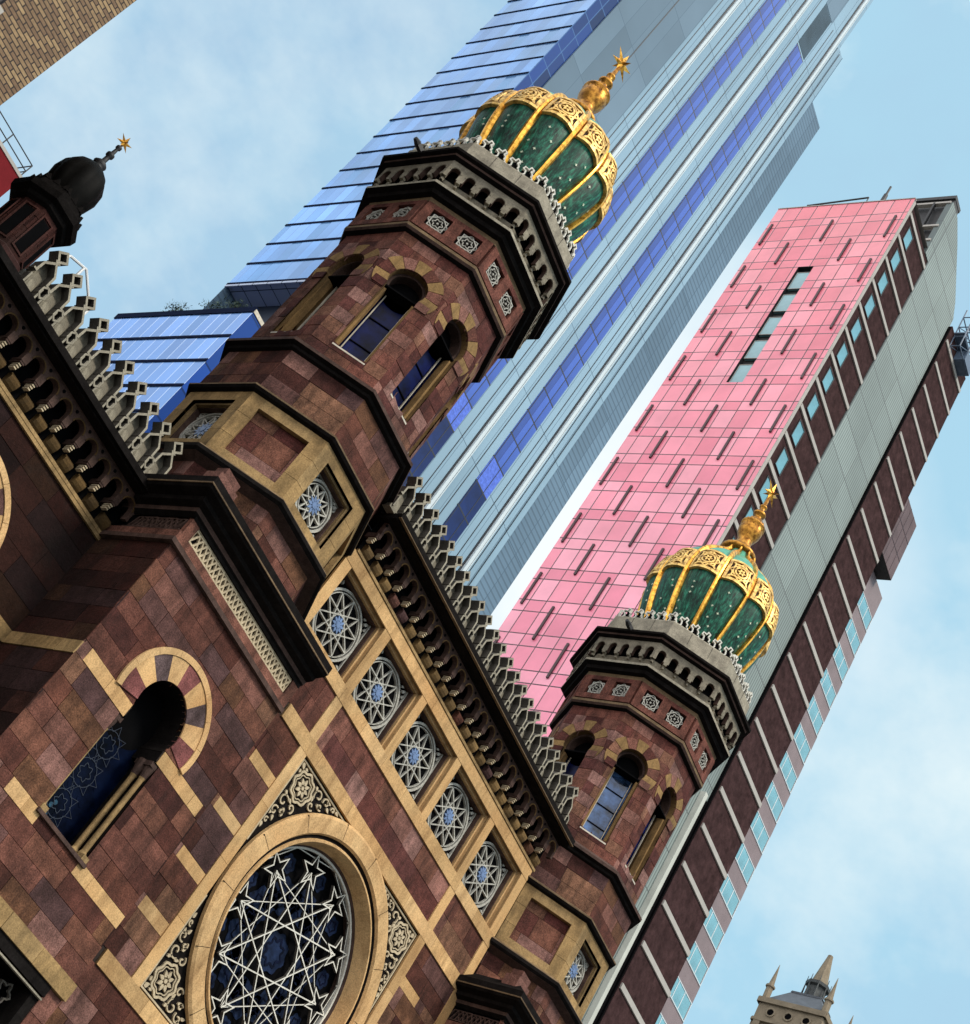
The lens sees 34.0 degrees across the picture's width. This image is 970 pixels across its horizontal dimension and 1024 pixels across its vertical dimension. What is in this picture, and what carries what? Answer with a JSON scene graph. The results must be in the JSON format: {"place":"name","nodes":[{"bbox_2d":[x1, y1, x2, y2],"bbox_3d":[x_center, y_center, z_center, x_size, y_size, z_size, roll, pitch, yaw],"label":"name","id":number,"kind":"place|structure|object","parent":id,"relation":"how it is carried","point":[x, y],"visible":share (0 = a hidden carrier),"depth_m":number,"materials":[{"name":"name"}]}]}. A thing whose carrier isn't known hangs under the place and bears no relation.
{"place":"outdoors","nodes":[
{"label":"outdoors","id":0,"kind":"place"},
{"bbox_2d":[0,0,135,104],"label":"brick building","id":1,"kind":"structure","parent":0,"point":[38,38],"depth_m":24.69,"materials":[{"name":"brick"}]},
{"bbox_2d":[0,0,5,13],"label":"window","id":2,"kind":"structure","parent":1,"relation":"in","point":[1,1],"depth_m":24.06,"materials":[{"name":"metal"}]},
{"bbox_2d":[93,307,263,432],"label":"glass building","id":3,"kind":"structure","parent":0,"point":[172,355],"depth_m":158.41,"materials":[{"name":"glass"}]},
{"bbox_2d":[162,300,192,310],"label":"shrub","id":4,"kind":"object","parent":3,"relation":"on","point":[173,308],"visible":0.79,"depth_m":167.43,"materials":[{"name":"green plant"}]},
{"bbox_2d":[198,297,226,308],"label":"shrub","id":5,"kind":"object","parent":3,"relation":"on","point":[212,305],"visible":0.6,"depth_m":163.76,"materials":[{"name":"green plant"}]},
{"bbox_2d":[226,295,251,307],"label":"shrub","id":6,"kind":"object","parent":3,"relation":"on","point":[235,305],"visible":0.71,"depth_m":161.94,"materials":[{"name":"green plant"}]},
{"bbox_2d":[0,0,969,1023],"label":"sky","id":7,"kind":"structure","parent":0,"point":[235,115],"materials":[{"name":"blue"}]},
{"bbox_2d":[203,0,872,614],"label":"skyscraper","id":8,"kind":"structure","parent":0,"point":[707,120],"depth_m":210.19,"materials":[{"name":"blue glass"}]},
{"bbox_2d":[402,470,413,485],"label":"window","id":9,"kind":"structure","parent":8,"relation":"in","point":[410,473],"depth_m":178.42,"materials":[{"name":"blue glass"}]},
{"bbox_2d":[411,440,434,476],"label":"window","id":10,"kind":"structure","parent":8,"relation":"in","point":[425,454],"depth_m":180.37,"materials":[{"name":"blue glass"}]},
{"bbox_2d":[427,415,453,455],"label":"window","id":11,"kind":"structure","parent":8,"relation":"in","point":[444,430],"depth_m":182.90,"materials":[{"name":"blue glass"}]},
{"bbox_2d":[443,503,468,541],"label":"window","id":12,"kind":"structure","parent":8,"relation":"in","point":[456,522],"depth_m":185.92,"materials":[{"name":"blue glass"}]},
{"bbox_2d":[447,391,472,430],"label":"window","id":13,"kind":"structure","parent":8,"relation":"in","point":[463,406],"depth_m":185.60,"materials":[{"name":"blue glass"}]},
{"bbox_2d":[459,479,486,522],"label":"window","id":14,"kind":"structure","parent":8,"relation":"in","point":[474,498],"depth_m":188.38,"materials":[{"name":"blue glass"}]},
{"bbox_2d":[465,375,489,406],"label":"window","id":15,"kind":"structure","parent":8,"relation":"in","point":[474,391],"depth_m":188.11,"materials":[{"name":"blue glass"}]},
{"bbox_2d":[476,455,503,498],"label":"window","id":16,"kind":"structure","parent":8,"relation":"in","point":[490,476],"depth_m":191.02,"materials":[{"name":"blue glass"}]},
{"bbox_2d":[486,359,507,383],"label":"window","id":17,"kind":"structure","parent":8,"relation":"in","point":[499,364],"depth_m":191.02,"materials":[{"name":"blue glass"}]},
{"bbox_2d":[494,431,520,474],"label":"window","id":18,"kind":"structure","parent":8,"relation":"in","point":[509,450],"depth_m":193.70,"materials":[{"name":"blue glass"}]},
{"bbox_2d":[512,409,537,450],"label":"window","id":19,"kind":"structure","parent":8,"relation":"in","point":[523,431],"depth_m":196.37,"materials":[{"name":"blue glass"}]},
{"bbox_2d":[528,387,552,428],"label":"window","id":20,"kind":"structure","parent":8,"relation":"in","point":[542,405],"depth_m":199.02,"materials":[{"name":"blue glass"}]},
{"bbox_2d":[544,365,568,406],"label":"window","id":21,"kind":"structure","parent":8,"relation":"in","point":[557,384],"depth_m":201.71,"materials":[{"name":"blue glass"}]},
{"bbox_2d":[561,344,583,384],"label":"window","id":22,"kind":"structure","parent":8,"relation":"in","point":[572,364],"depth_m":204.39,"materials":[{"name":"blue glass"}]},
{"bbox_2d":[568,241,587,277],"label":"window","id":23,"kind":"structure","parent":8,"relation":"in","point":[580,257],"depth_m":204.44,"materials":[{"name":"blue glass"}]},
{"bbox_2d":[576,324,598,363],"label":"window","id":24,"kind":"structure","parent":8,"relation":"in","point":[587,343],"depth_m":207.05,"materials":[{"name":"blue glass"}]},
{"bbox_2d":[581,227,602,257],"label":"window","id":25,"kind":"structure","parent":8,"relation":"in","point":[592,238],"depth_m":206.80,"materials":[{"name":"blue glass"}]},
{"bbox_2d":[591,304,612,342],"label":"window","id":26,"kind":"structure","parent":8,"relation":"in","point":[601,324],"depth_m":209.70,"materials":[{"name":"blue glass"}]},
{"bbox_2d":[598,204,616,238],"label":"window","id":27,"kind":"structure","parent":8,"relation":"in","point":[609,220],"depth_m":209.80,"materials":[{"name":"blue glass"}]},
{"bbox_2d":[606,285,626,323],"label":"window","id":28,"kind":"structure","parent":8,"relation":"in","point":[616,303],"depth_m":212.38,"materials":[{"name":"blue glass"}]},
{"bbox_2d":[611,182,630,219],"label":"window","id":29,"kind":"structure","parent":8,"relation":"in","point":[620,201],"depth_m":212.07,"materials":[{"name":"blue glass"}]},
{"bbox_2d":[620,266,640,303],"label":"window","id":30,"kind":"structure","parent":8,"relation":"in","point":[630,284],"depth_m":215.04,"materials":[{"name":"blue glass"}]},
{"bbox_2d":[623,164,644,201],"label":"window","id":31,"kind":"structure","parent":8,"relation":"in","point":[634,182],"depth_m":214.67,"materials":[{"name":"blue glass"}]},
{"bbox_2d":[634,247,654,284],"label":"window","id":32,"kind":"structure","parent":8,"relation":"in","point":[644,265],"depth_m":217.68,"materials":[{"name":"blue glass"}]},
{"bbox_2d":[637,147,657,183],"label":"window","id":33,"kind":"structure","parent":8,"relation":"in","point":[647,165],"depth_m":217.36,"materials":[{"name":"blue glass"}]},
{"bbox_2d":[647,229,667,266],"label":"window","id":34,"kind":"structure","parent":8,"relation":"in","point":[657,247],"depth_m":220.35,"materials":[{"name":"blue glass"}]},
{"bbox_2d":[651,130,670,166],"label":"window","id":35,"kind":"structure","parent":8,"relation":"in","point":[660,148],"depth_m":220.03,"materials":[{"name":"blue glass"}]},
{"bbox_2d":[661,212,679,248],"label":"window","id":36,"kind":"structure","parent":8,"relation":"in","point":[670,230],"depth_m":223.00,"materials":[{"name":"blue glass"}]},
{"bbox_2d":[664,113,683,149],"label":"window","id":37,"kind":"structure","parent":8,"relation":"in","point":[673,131],"depth_m":222.68,"materials":[{"name":"blue glass"}]},
{"bbox_2d":[673,195,692,230],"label":"window","id":38,"kind":"structure","parent":8,"relation":"in","point":[683,212],"depth_m":225.69,"materials":[{"name":"blue glass"}]},
{"bbox_2d":[677,97,695,132],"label":"window","id":39,"kind":"structure","parent":8,"relation":"in","point":[686,115],"depth_m":225.36,"materials":[{"name":"blue glass"}]},
{"bbox_2d":[686,178,704,212],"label":"window","id":40,"kind":"structure","parent":8,"relation":"in","point":[695,195],"depth_m":228.35,"materials":[{"name":"blue glass"}]},
{"bbox_2d":[690,82,707,116],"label":"window","id":41,"kind":"structure","parent":8,"relation":"in","point":[698,98],"depth_m":228.01,"materials":[{"name":"blue glass"}]},
{"bbox_2d":[698,161,716,195],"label":"window","id":42,"kind":"structure","parent":8,"relation":"in","point":[707,178],"depth_m":231.04,"materials":[{"name":"blue glass"}]},
{"bbox_2d":[702,67,719,101],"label":"window","id":43,"kind":"structure","parent":8,"relation":"in","point":[710,83],"depth_m":230.70,"materials":[{"name":"blue glass"}]},
{"bbox_2d":[711,146,727,179],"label":"window","id":44,"kind":"structure","parent":8,"relation":"in","point":[719,162],"depth_m":233.71,"materials":[{"name":"blue glass"}]},
{"bbox_2d":[714,52,731,85],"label":"window","id":45,"kind":"structure","parent":8,"relation":"in","point":[722,67],"depth_m":233.36,"materials":[{"name":"blue glass"}]},
{"bbox_2d":[722,130,739,164],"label":"window","id":46,"kind":"structure","parent":8,"relation":"in","point":[730,146],"depth_m":236.34,"materials":[{"name":"blue glass"}]},
{"bbox_2d":[726,37,742,70],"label":"window","id":47,"kind":"structure","parent":8,"relation":"in","point":[734,53],"depth_m":236.00,"materials":[{"name":"blue glass"}]},
{"bbox_2d":[734,115,750,147],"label":"window","id":48,"kind":"structure","parent":8,"relation":"in","point":[742,131],"depth_m":239.01,"materials":[{"name":"blue glass"}]},
{"bbox_2d":[737,23,753,55],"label":"window","id":49,"kind":"structure","parent":8,"relation":"in","point":[745,38],"depth_m":238.69,"materials":[{"name":"blue glass"}]},
{"bbox_2d":[745,100,761,132],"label":"window","id":50,"kind":"structure","parent":8,"relation":"in","point":[753,116],"depth_m":241.71,"materials":[{"name":"blue glass"}]},
{"bbox_2d":[748,9,764,41],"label":"window","id":51,"kind":"structure","parent":8,"relation":"in","point":[756,24],"depth_m":241.36,"materials":[{"name":"blue glass"}]},
{"bbox_2d":[756,85,771,117],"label":"window","id":52,"kind":"structure","parent":8,"relation":"in","point":[764,102],"depth_m":244.32,"materials":[{"name":"blue glass"}]},
{"bbox_2d":[759,0,775,27],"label":"window","id":53,"kind":"structure","parent":8,"relation":"in","point":[767,10],"depth_m":243.97,"materials":[{"name":"blue glass"}]},
{"bbox_2d":[767,71,782,103],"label":"window","id":54,"kind":"structure","parent":8,"relation":"in","point":[774,86],"depth_m":247.02,"materials":[{"name":"blue glass"}]},
{"bbox_2d":[772,0,785,13],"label":"window","id":55,"kind":"structure","parent":8,"relation":"in","point":[777,4],"depth_m":246.66,"materials":[{"name":"blue glass"}]},
{"bbox_2d":[777,57,792,88],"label":"window","id":56,"kind":"structure","parent":8,"relation":"in","point":[785,73],"depth_m":249.69,"materials":[{"name":"blue glass"}]},
{"bbox_2d":[788,43,802,74],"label":"window","id":57,"kind":"structure","parent":8,"relation":"in","point":[795,58],"depth_m":252.39,"materials":[{"name":"blue glass"}]},
{"bbox_2d":[799,4,830,58],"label":"window","id":58,"kind":"structure","parent":8,"relation":"in","point":[822,21],"depth_m":257.74,"materials":[{"name":"glass"}]},
{"bbox_2d":[750,955,853,1023],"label":"church tower","id":59,"kind":"structure","parent":0,"point":[809,1005],"depth_m":199.10,"materials":[{"name":"beige stone"}]},
{"label":"ground","id":60,"kind":"structure","parent":0,"visible":0},
{"bbox_2d":[0,111,32,196],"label":"red building","id":61,"kind":"structure","parent":60,"relation":"on","point":[10,172],"depth_m":83.00,"materials":[{"name":"concrete"}]},
{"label":"pavement","id":62,"kind":"structure","parent":0,"visible":0},
{"bbox_2d":[0,46,778,1023],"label":"synagogue","id":63,"kind":"structure","parent":62,"relation":"on","point":[276,746],"depth_m":33.36,"materials":[{"name":"red stone"}]},
{"bbox_2d":[69,255,89,314],"bbox_3d":[-7.917,-3.734,28.640,0.055,2.375,1.304,3,-47,36],"label":"pipe rail","id":64,"kind":"object","parent":63,"relation":"on","point":[80,271],"visible":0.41,"depth_m":29.30,"materials":[{"name":"white metal"}]},
{"bbox_2d":[140,758,416,1023],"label":"rose window","id":65,"kind":"structure","parent":63,"relation":"in","point":[303,925],"depth_m":33.46,"materials":[{"name":"stone"}]},
{"bbox_2d":[309,569,383,682],"bbox_3d":[-3.081,2.426,34.057,0.340,1.720,1.810,3,-47,36],"label":"roundel window","id":66,"kind":"structure","parent":63,"relation":"in","point":[346,625],"depth_m":34.33,"materials":[{"name":"stone"}]},
{"bbox_2d":[351,639,421,748],"bbox_3d":[-2.312,4.023,35.211,0.340,1.720,1.810,3,-47,36],"label":"roundel window","id":67,"kind":"structure","parent":63,"relation":"in","point":[387,691],"depth_m":35.49,"materials":[{"name":"stone"}]},
{"bbox_2d":[390,704,455,811],"bbox_3d":[-1.549,5.608,36.357,0.340,1.720,1.810,3,-47,36],"label":"roundel window","id":68,"kind":"structure","parent":63,"relation":"in","point":[424,755],"depth_m":36.65,"materials":[{"name":"stone"}]},
{"bbox_2d":[426,766,488,869],"bbox_3d":[-0.776,7.213,37.516,0.340,1.720,1.810,3,-47,36],"label":"roundel window","id":69,"kind":"structure","parent":63,"relation":"in","point":[459,815],"depth_m":37.81,"materials":[{"name":"stone"}]},
{"bbox_2d":[455,824,519,926],"bbox_3d":[0.011,8.848,38.697,0.340,1.720,1.810,3,-47,36],"label":"roundel window","id":70,"kind":"structure","parent":63,"relation":"in","point":[492,873],"depth_m":39.00,"materials":[{"name":"stone"}]},
{"bbox_2d":[493,186,965,1023],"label":"hotel block","id":71,"kind":"structure","parent":62,"relation":"on","point":[815,378],"depth_m":128.59,"materials":[{"name":"concrete"}]},
{"bbox_2d":[655,1013,666,1023],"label":"triple window","id":72,"kind":"structure","parent":71,"relation":"in","point":[660,1020],"depth_m":114.54,"materials":[{"name":"blue glass"}]},
{"bbox_2d":[670,976,691,1021],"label":"triple window","id":73,"kind":"structure","parent":71,"relation":"in","point":[679,996],"depth_m":116.83,"materials":[{"name":"blue glass"}]},
{"bbox_2d":[686,941,708,986],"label":"triple window","id":74,"kind":"structure","parent":71,"relation":"in","point":[695,960],"depth_m":118.70,"materials":[{"name":"blue glass"}]},
{"bbox_2d":[703,907,724,951],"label":"triple window","id":75,"kind":"structure","parent":71,"relation":"in","point":[712,926],"depth_m":120.60,"materials":[{"name":"blue glass"}]},
{"bbox_2d":[719,874,739,918],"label":"triple window","id":76,"kind":"structure","parent":71,"relation":"in","point":[727,891],"depth_m":122.45,"materials":[{"name":"blue glass"}]},
{"bbox_2d":[729,364,752,381],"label":"window","id":77,"kind":"structure","parent":71,"relation":"in","point":[741,372],"depth_m":132.51,"materials":[{"name":"teal glass"}]},
{"bbox_2d":[735,843,754,885],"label":"triple window","id":78,"kind":"structure","parent":71,"relation":"in","point":[743,860],"depth_m":124.33,"materials":[{"name":"blue glass"}]},
{"bbox_2d":[740,505,753,522],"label":"side window","id":79,"kind":"structure","parent":71,"relation":"in","point":[750,510],"depth_m":119.74,"materials":[{"name":"glass"}]},
{"bbox_2d":[744,340,767,360],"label":"window","id":80,"kind":"structure","parent":71,"relation":"in","point":[756,348],"depth_m":134.40,"materials":[{"name":"teal glass"}]},
{"bbox_2d":[750,811,769,853],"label":"triple window","id":81,"kind":"structure","parent":71,"relation":"in","point":[758,829],"depth_m":126.20,"materials":[{"name":"blue glass"}]},
{"bbox_2d":[758,475,772,503],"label":"side window","id":82,"kind":"structure","parent":71,"relation":"in","point":[766,484],"depth_m":121.57,"materials":[{"name":"glass"}]},
{"bbox_2d":[759,317,781,336],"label":"window","id":83,"kind":"structure","parent":71,"relation":"in","point":[772,322],"depth_m":136.44,"materials":[{"name":"teal glass"}]},
{"bbox_2d":[765,780,783,823],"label":"triple window","id":84,"kind":"structure","parent":71,"relation":"in","point":[772,797],"depth_m":128.08,"materials":[{"name":"blue glass"}]},
{"bbox_2d":[774,446,788,476],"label":"side window","id":85,"kind":"structure","parent":71,"relation":"in","point":[782,460],"depth_m":123.79,"materials":[{"name":"glass"}]},
{"bbox_2d":[773,294,795,313],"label":"window","id":86,"kind":"structure","parent":71,"relation":"in","point":[786,300],"depth_m":138.43,"materials":[{"name":"teal glass"}]},
{"bbox_2d":[779,751,796,793],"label":"triple window","id":87,"kind":"structure","parent":71,"relation":"in","point":[787,770],"depth_m":129.95,"materials":[{"name":"blue glass"}]},
{"bbox_2d":[790,419,804,447],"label":"side window","id":88,"kind":"structure","parent":71,"relation":"in","point":[797,433],"depth_m":125.86,"materials":[{"name":"glass"}]},
{"bbox_2d":[787,272,809,290],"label":"window","id":89,"kind":"structure","parent":71,"relation":"in","point":[799,279],"depth_m":140.47,"materials":[{"name":"teal glass"}]},
{"bbox_2d":[794,723,810,764],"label":"triple window","id":90,"kind":"structure","parent":71,"relation":"in","point":[802,745],"depth_m":131.84,"materials":[{"name":"blue glass"}]},
{"bbox_2d":[806,392,819,420],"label":"side window","id":91,"kind":"structure","parent":71,"relation":"in","point":[813,405],"depth_m":127.90,"materials":[{"name":"glass"}]},
{"bbox_2d":[807,695,823,736],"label":"triple window","id":92,"kind":"structure","parent":71,"relation":"in","point":[813,711],"depth_m":133.72,"materials":[{"name":"blue glass"}]},
{"bbox_2d":[821,366,833,393],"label":"side window","id":93,"kind":"structure","parent":71,"relation":"in","point":[828,378],"depth_m":129.97,"materials":[{"name":"glass"}]},
{"bbox_2d":[820,668,835,709],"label":"triple window","id":94,"kind":"structure","parent":71,"relation":"in","point":[826,684],"depth_m":135.59,"materials":[{"name":"blue glass"}]},
{"bbox_2d":[832,642,848,682],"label":"triple window","id":95,"kind":"structure","parent":71,"relation":"in","point":[838,656],"depth_m":137.46,"materials":[{"name":"blue glass"}]},
{"bbox_2d":[836,341,848,368],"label":"side window","id":96,"kind":"structure","parent":71,"relation":"in","point":[842,353],"depth_m":132.04,"materials":[{"name":"glass"}]},
{"bbox_2d":[845,618,860,657],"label":"triple window","id":97,"kind":"structure","parent":71,"relation":"in","point":[850,630],"depth_m":139.35,"materials":[{"name":"blue glass"}]},
{"bbox_2d":[850,316,861,343],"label":"side window","id":98,"kind":"structure","parent":71,"relation":"in","point":[856,329],"depth_m":134.11,"materials":[{"name":"glass"}]},
{"bbox_2d":[857,591,872,631],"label":"triple window","id":99,"kind":"structure","parent":71,"relation":"in","point":[862,605],"depth_m":141.20,"materials":[{"name":"blue glass"}]},
{"bbox_2d":[863,293,875,319],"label":"side window","id":100,"kind":"structure","parent":71,"relation":"in","point":[869,306],"depth_m":136.19,"materials":[{"name":"glass"}]},
{"bbox_2d":[877,270,888,295],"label":"side window","id":101,"kind":"structure","parent":71,"relation":"in","point":[882,283],"depth_m":138.23,"materials":[{"name":"glass"}]},
{"bbox_2d":[890,248,900,273],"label":"side window","id":102,"kind":"structure","parent":71,"relation":"in","point":[895,260],"depth_m":140.34,"materials":[{"name":"glass"}]},
{"bbox_2d":[902,226,912,251],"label":"side window","id":103,"kind":"structure","parent":71,"relation":"in","point":[907,238],"depth_m":142.37,"materials":[{"name":"glass"}]},
{"bbox_2d":[950,310,969,375],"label":"cleaning cradle","id":104,"kind":"object","parent":71,"relation":"hanging from","point":[961,359],"visible":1,"depth_m":151.88,"materials":[{"name":"grey metal"}]}
]}

